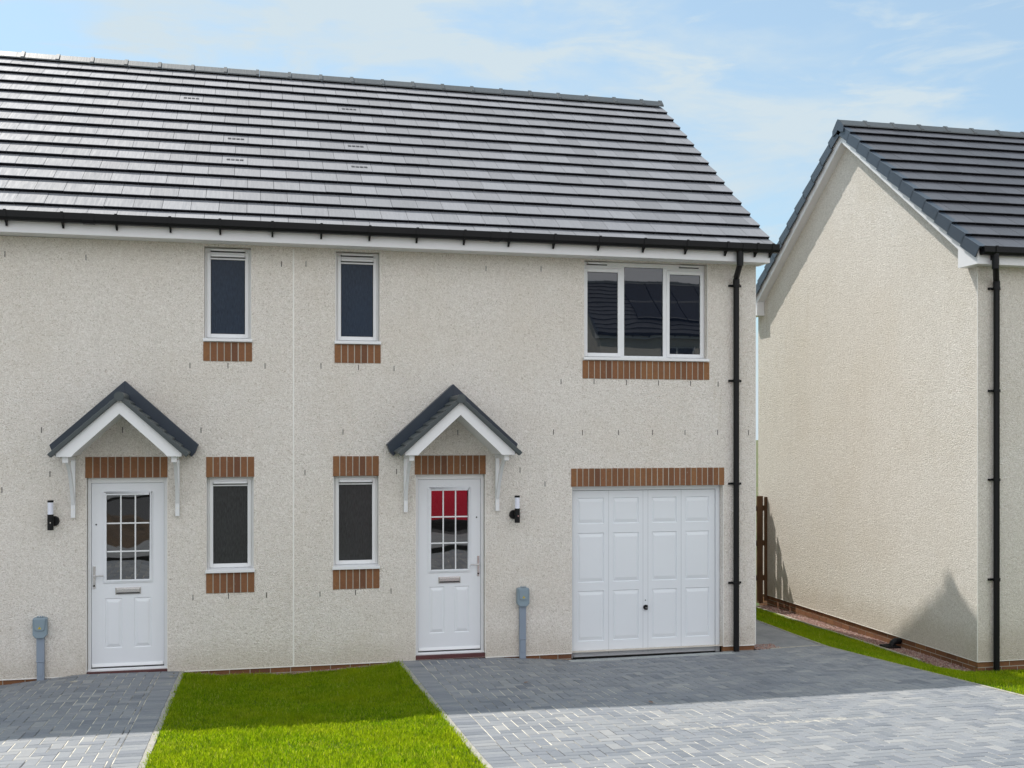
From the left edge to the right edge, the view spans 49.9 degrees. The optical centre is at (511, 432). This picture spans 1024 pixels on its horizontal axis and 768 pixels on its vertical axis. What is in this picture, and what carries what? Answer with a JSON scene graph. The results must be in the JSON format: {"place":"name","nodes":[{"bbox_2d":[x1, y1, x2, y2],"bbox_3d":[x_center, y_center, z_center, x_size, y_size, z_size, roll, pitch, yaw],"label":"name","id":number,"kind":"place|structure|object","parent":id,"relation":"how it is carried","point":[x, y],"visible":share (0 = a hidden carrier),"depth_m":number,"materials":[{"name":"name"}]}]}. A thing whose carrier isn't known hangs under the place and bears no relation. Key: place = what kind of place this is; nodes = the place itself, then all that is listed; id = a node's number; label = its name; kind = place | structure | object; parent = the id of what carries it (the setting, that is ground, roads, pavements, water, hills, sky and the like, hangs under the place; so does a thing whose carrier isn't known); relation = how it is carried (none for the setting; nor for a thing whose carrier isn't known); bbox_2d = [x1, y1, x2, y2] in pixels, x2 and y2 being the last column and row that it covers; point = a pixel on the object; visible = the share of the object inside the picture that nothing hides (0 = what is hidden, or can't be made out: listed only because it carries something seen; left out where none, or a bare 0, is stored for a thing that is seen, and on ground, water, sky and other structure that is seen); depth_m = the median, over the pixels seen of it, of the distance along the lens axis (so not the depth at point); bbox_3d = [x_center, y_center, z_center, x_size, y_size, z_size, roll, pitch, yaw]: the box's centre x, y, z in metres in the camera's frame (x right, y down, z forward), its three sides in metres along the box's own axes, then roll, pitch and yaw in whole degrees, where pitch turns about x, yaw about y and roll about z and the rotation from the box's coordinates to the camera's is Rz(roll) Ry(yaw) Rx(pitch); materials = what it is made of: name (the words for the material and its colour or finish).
{"place":"outdoors","nodes":[
{"label":"outdoors","id":0,"kind":"place"},
{"bbox_2d":[0,671,178,767],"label":"path","id":1,"kind":"structure","parent":0,"point":[142,730],"depth_m":9.75,"materials":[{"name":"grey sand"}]},
{"bbox_2d":[186,661,395,675],"bbox_3d":[-2.474,2.705,12.522,2.369,0.096,0.144,0,0,-13],"label":"gravel strip","id":2,"kind":"object","parent":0,"point":[305,671],"visible":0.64,"depth_m":12.57,"materials":[{"name":"brown gravel"}]},
{"bbox_2d":[140,658,486,767],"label":"front lawn grass","id":3,"kind":"structure","parent":0,"point":[274,730],"depth_m":9.48,"materials":[{"name":"green plant"}]},
{"bbox_2d":[0,0,1023,439],"label":"sky","id":4,"kind":"structure","parent":0,"point":[760,88],"materials":[{"name":"blue"}]},
{"bbox_2d":[403,645,1023,767],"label":"driveway","id":5,"kind":"structure","parent":0,"point":[955,706],"depth_m":9.77,"materials":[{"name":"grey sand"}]},
{"bbox_2d":[568,652,733,661],"bbox_3d":[1.713,2.733,13.379,2.100,0.040,0.117,0,0,-13],"label":"channel drain","id":6,"kind":"object","parent":5,"relation":"on","point":[588,660],"visible":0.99,"depth_m":13.37,"materials":[{"name":"grey metal"}]},
{"bbox_2d":[756,440,758,605],"bbox_3d":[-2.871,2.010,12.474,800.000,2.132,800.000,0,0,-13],"label":"ground","id":7,"kind":"structure","parent":0,"point":[757,604],"depth_m":56.47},
{"bbox_2d":[138,671,184,767],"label":"path edging","id":8,"kind":"object","parent":7,"relation":"on","point":[153,741],"visible":0.49,"depth_m":9.35,"materials":[{"name":"concrete"}]},
{"bbox_2d":[0,51,779,684],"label":"semi detached house","id":9,"kind":"structure","parent":7,"relation":"on","point":[304,373],"depth_m":12.93,"materials":[{"name":"paint"}]},
{"bbox_2d":[33,616,47,680],"bbox_3d":[-5.100,2.349,11.907,0.145,0.732,0.096,0,0,-13],"label":"cable entry box","id":10,"kind":"object","parent":9,"relation":"attached to","point":[40,628],"visible":0.96,"depth_m":11.90,"materials":[{"name":"grey plastic"}]},
{"bbox_2d":[47,500,59,529],"bbox_3d":[-4.967,0.894,11.927,0.113,0.322,0.118,0,0,-13],"label":"wall light","id":11,"kind":"object","parent":9,"relation":"attached to","point":[52,520],"visible":1,"depth_m":11.88,"materials":[{"name":"black plastic"}]},
{"bbox_2d":[87,477,166,673],"bbox_3d":[-4.266,1.635,12.238,0.848,2.270,0.143,0,0,-13],"label":"front door","id":12,"kind":"structure","parent":9,"relation":"in","point":[127,517],"depth_m":12.24,"materials":[{"name":"white plastic"}]},
{"bbox_2d":[203,248,251,341],"bbox_3d":[-3.213,-1.554,12.456,0.538,1.064,0.191,0,0,-13],"label":"window","id":13,"kind":"structure","parent":9,"relation":"in","point":[227,271],"depth_m":12.48,"materials":[{"name":"black glass"}]},
{"bbox_2d":[205,477,254,572],"bbox_3d":[-3.186,1.042,12.462,0.540,1.068,0.191,0,0,-13],"label":"window","id":14,"kind":"structure","parent":9,"relation":"in","point":[230,500],"depth_m":12.49,"materials":[{"name":"black glass"}]},
{"bbox_2d":[332,476,379,569],"bbox_3d":[-1.813,1.041,12.778,0.546,1.070,0.191,0,0,-13],"label":"window","id":15,"kind":"structure","parent":9,"relation":"in","point":[355,497],"depth_m":12.81,"materials":[{"name":"black glass"}]},
{"bbox_2d":[334,253,380,344],"bbox_3d":[-1.796,-1.553,12.782,0.534,1.066,0.191,0,0,-13],"label":"window","id":16,"kind":"structure","parent":9,"relation":"in","point":[357,274],"depth_m":12.81,"materials":[{"name":"black glass"}]},
{"bbox_2d":[416,474,484,660],"bbox_3d":[-0.740,1.623,13.050,0.830,2.258,0.143,0,0,-13],"label":"front door","id":17,"kind":"structure","parent":9,"relation":"in","point":[449,507],"depth_m":13.06,"materials":[{"name":"white plastic"}]},
{"bbox_2d":[509,495,519,522],"bbox_3d":[0.033,0.909,13.078,0.113,0.322,0.118,0,0,-13],"label":"wall light","id":18,"kind":"object","parent":9,"relation":"attached to","point":[514,514],"visible":1,"depth_m":13.04,"materials":[{"name":"black plastic"}]},
{"bbox_2d":[516,586,528,658],"bbox_3d":[0.131,2.263,13.111,0.145,0.864,0.096,0,0,-13],"label":"cable entry box","id":19,"kind":"object","parent":9,"relation":"attached to","point":[522,597],"visible":1,"depth_m":13.11,"materials":[{"name":"grey plastic"}]},
{"bbox_2d":[571,485,719,659],"bbox_3d":[1.651,1.752,13.645,1.954,2.195,0.105,0,0,-13],"label":"garage door","id":20,"kind":"structure","parent":9,"relation":"in","point":[646,559],"depth_m":13.63,"materials":[{"name":"white metal"}]},
{"bbox_2d":[583,262,708,361],"bbox_3d":[1.639,-1.483,13.573,1.622,1.206,0.191,0,0,-13],"label":"window","id":21,"kind":"structure","parent":9,"relation":"in","point":[633,311],"depth_m":13.60,"materials":[{"name":"white plastic"}]},
{"bbox_2d":[399,661,492,767],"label":"path edging","id":22,"kind":"object","parent":7,"relation":"on","point":[478,754],"visible":0.41,"depth_m":9.48,"materials":[{"name":"concrete"}]},
{"bbox_2d":[756,496,767,602],"bbox_3d":[3.211,2.021,18.794,2.488,1.859,0.150,0,0,-13],"label":"timber fence","id":23,"kind":"object","parent":7,"relation":"on","point":[760,541],"visible":0.12,"depth_m":18.97,"materials":[{"name":"brown wood"}]},
{"bbox_2d":[771,645,820,648],"bbox_3d":[3.605,2.782,13.987,0.700,0.143,0.045,0,0,-13],"label":"path edging","id":24,"kind":"object","parent":7,"relation":"on","point":[795,646],"visible":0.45,"depth_m":13.98,"materials":[{"name":"concrete"}]},
{"bbox_2d":[756,606,920,661],"bbox_3d":[4.634,2.995,16.459,0.035,0.213,5.000,0,0,-13],"label":"gravel board","id":25,"kind":"object","parent":7,"relation":"on","point":[918,660],"visible":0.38,"depth_m":16.02,"materials":[{"name":"concrete"}]},
{"bbox_2d":[796,615,961,669],"bbox_3d":[4.883,2.955,16.208,0.332,0.058,5.600,0,0,-13],"label":"gravel bed","id":26,"kind":"object","parent":7,"relation":"on","point":[896,650],"visible":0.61,"depth_m":14.50,"materials":[{"name":"brown gravel"}]},
{"bbox_2d":[757,605,973,670],"bbox_3d":[4.883,2.948,16.210,0.360,0.078,5.619,0,0,-13],"label":"gravel strip","id":27,"kind":"object","parent":26,"relation":"on","point":[930,659],"visible":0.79,"depth_m":15.67,"materials":[{"name":"gravel"}]},
{"bbox_2d":[879,638,901,648],"bbox_3d":[5.185,2.884,15.036,0.250,0.160,0.220,0,0,-13],"label":"drain gully","id":28,"kind":"object","parent":26,"relation":"on","point":[893,642],"visible":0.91,"depth_m":15.01,"materials":[{"name":"black plastic"}]},
{"bbox_2d":[756,119,1023,671],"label":"detached house","id":29,"kind":"structure","parent":7,"relation":"on","point":[890,299],"depth_m":15.27,"materials":[{"name":"paint"}]},
{"bbox_2d":[756,620,1023,696],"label":"path edging","id":30,"kind":"object","parent":7,"relation":"on","point":[894,663],"visible":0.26,"depth_m":12.40,"materials":[{"name":"concrete"}]},
{"bbox_2d":[754,621,818,649],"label":"slab path","id":31,"kind":"structure","parent":0,"point":[766,634],"depth_m":14.56,"materials":[{"name":"grey concrete"}]},
{"bbox_2d":[965,668,1023,679],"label":"side lawn grass","id":32,"kind":"structure","parent":0,"point":[1009,673],"depth_m":13.07,"materials":[{"name":"green plant"}]},
{"bbox_2d":[977,681,1023,694],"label":"side lawn grass","id":33,"kind":"structure","parent":0,"point":[1019,686],"depth_m":10.96,"materials":[{"name":"green plant"}]},
{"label":"gravel bed","id":34,"kind":"structure","parent":0,"visible":0},
{"bbox_2d":[754,643,781,649],"bbox_3d":[3.216,2.728,14.033,0.361,0.027,0.309,0,0,-13],"label":"gravel strip","id":35,"kind":"object","parent":34,"relation":"on","point":[756,647],"visible":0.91,"depth_m":14.02,"materials":[{"name":"gravel"}]},
{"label":"lawn soil","id":36,"kind":"structure","parent":0,"visible":0},
{"bbox_2d":[756,608,1023,684],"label":"side lawn grass","id":37,"kind":"structure","parent":36,"relation":"on","point":[828,637],"depth_m":14.17,"materials":[{"name":"green plant"}]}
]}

